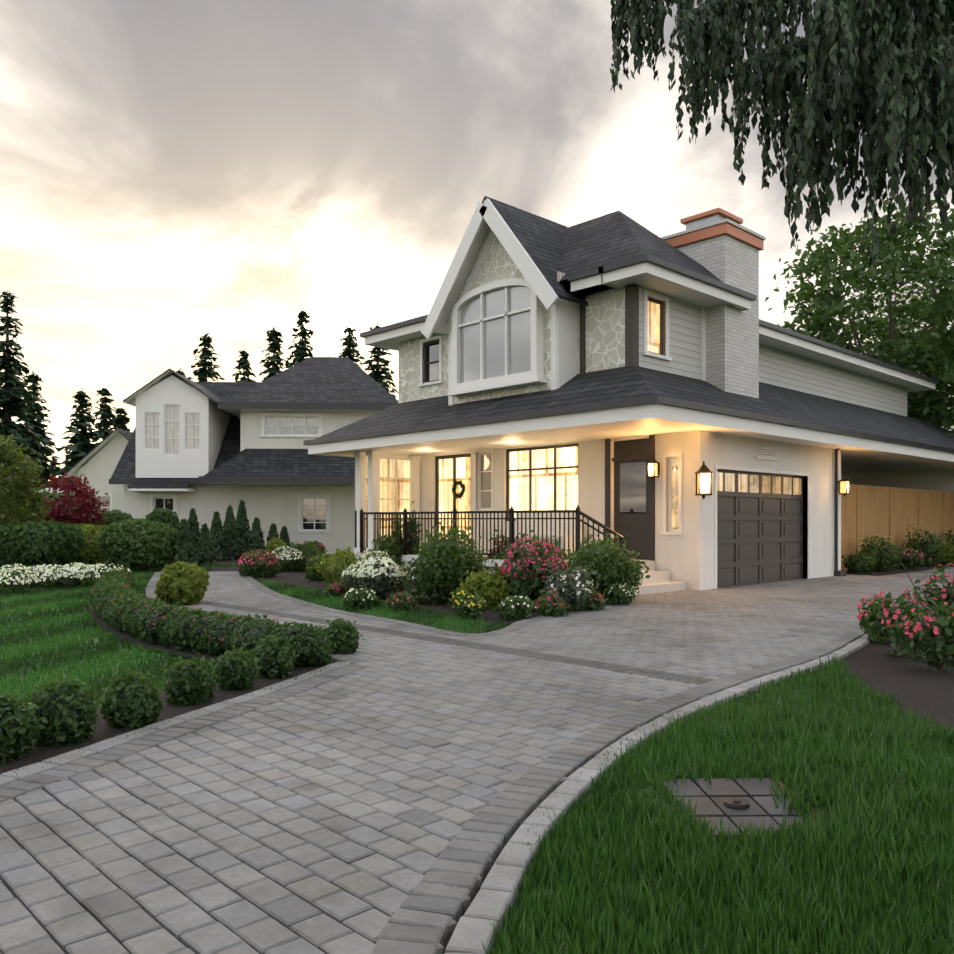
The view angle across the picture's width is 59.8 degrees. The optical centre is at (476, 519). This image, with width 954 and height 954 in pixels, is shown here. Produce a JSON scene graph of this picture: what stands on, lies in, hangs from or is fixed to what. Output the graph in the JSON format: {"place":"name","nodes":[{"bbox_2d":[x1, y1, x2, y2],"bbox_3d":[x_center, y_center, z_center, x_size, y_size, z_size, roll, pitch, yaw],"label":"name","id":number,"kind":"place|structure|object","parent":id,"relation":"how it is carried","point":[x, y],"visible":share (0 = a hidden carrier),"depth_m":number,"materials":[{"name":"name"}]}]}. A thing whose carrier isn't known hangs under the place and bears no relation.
{"place":"outdoors","nodes":[
{"label":"outdoors","id":0,"kind":"place"},
{"bbox_2d":[0,554,932,953],"bbox_3d":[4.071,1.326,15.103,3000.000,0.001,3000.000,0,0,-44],"label":"ground","id":1,"kind":"structure","parent":0,"point":[34,686],"depth_m":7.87,"materials":[{"name":"green plant"}]},
{"bbox_2d":[5,357,397,553],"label":"neighbour house","id":2,"kind":"structure","parent":1,"relation":"on","point":[205,450],"depth_m":31.69,"materials":[{"name":"paint"}]},
{"bbox_2d":[144,574,518,952],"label":"paving base","id":3,"kind":"object","parent":1,"relation":"on","point":[448,937],"visible":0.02,"depth_m":2.94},
{"bbox_2d":[0,567,953,953],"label":"pavers","id":4,"kind":"object","parent":3,"relation":"on","point":[388,785],"visible":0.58,"depth_m":4.16,"materials":[{"name":"grey stone"}]},
{"bbox_2d":[0,198,953,763],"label":"foliage","id":5,"kind":"object","parent":1,"relation":"on","point":[56,536],"visible":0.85,"depth_m":13.34,"materials":[{"name":"green plant"}]},
{"bbox_2d":[0,537,953,640],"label":"petals","id":6,"kind":"object","parent":5,"relation":"on","point":[918,627],"visible":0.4,"depth_m":13.38,"materials":[{"name":"plant"}]},
{"bbox_2d":[0,559,953,773],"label":"mulch beds","id":7,"kind":"object","parent":1,"relation":"on","point":[919,685],"visible":0.19,"depth_m":6.83,"materials":[{"name":"brown soil"}]},
{"bbox_2d":[3,0,953,671],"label":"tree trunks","id":8,"kind":"object","parent":1,"relation":"on","point":[891,336],"visible":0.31,"depth_m":5.69,"materials":[{"name":"plant"}]},
{"bbox_2d":[0,290,397,568],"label":"conifer trees","id":9,"kind":"object","parent":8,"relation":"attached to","point":[232,540],"visible":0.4,"depth_m":53.46,"materials":[{"name":"green plant"}]},
{"bbox_2d":[610,0,953,270],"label":"weeping tree branches","id":10,"kind":"object","parent":8,"relation":"attached to","point":[906,108],"visible":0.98,"depth_m":5.29,"materials":[{"name":"green plant"}]},
{"bbox_2d":[303,196,953,595],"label":"house","id":11,"kind":"structure","parent":1,"relation":"on","point":[675,410],"depth_m":16.62,"materials":[{"name":"paint"}]},
{"bbox_2d":[481,655,953,953],"bbox_3d":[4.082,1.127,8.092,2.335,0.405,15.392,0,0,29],"label":"grass","id":12,"kind":"structure","parent":1,"relation":"on","point":[866,900],"depth_m":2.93,"materials":[{"name":"green plant"}]},
{"bbox_2d":[655,777,820,841],"bbox_3d":[1.153,1.236,3.607,0.586,0.047,0.750,0,0,-2],"label":"utility cover","id":13,"kind":"object","parent":12,"relation":"on","point":[738,803],"visible":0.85,"depth_m":3.58,"materials":[{"name":"black metal"}]},
{"bbox_2d":[659,778,814,838],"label":"slab","id":14,"kind":"structure","parent":13,"relation":"on","point":[715,793],"depth_m":3.63,"materials":[{"name":"grey stone"}]},
{"bbox_2d":[0,0,953,480],"label":"sky","id":15,"kind":"structure","parent":0,"point":[174,173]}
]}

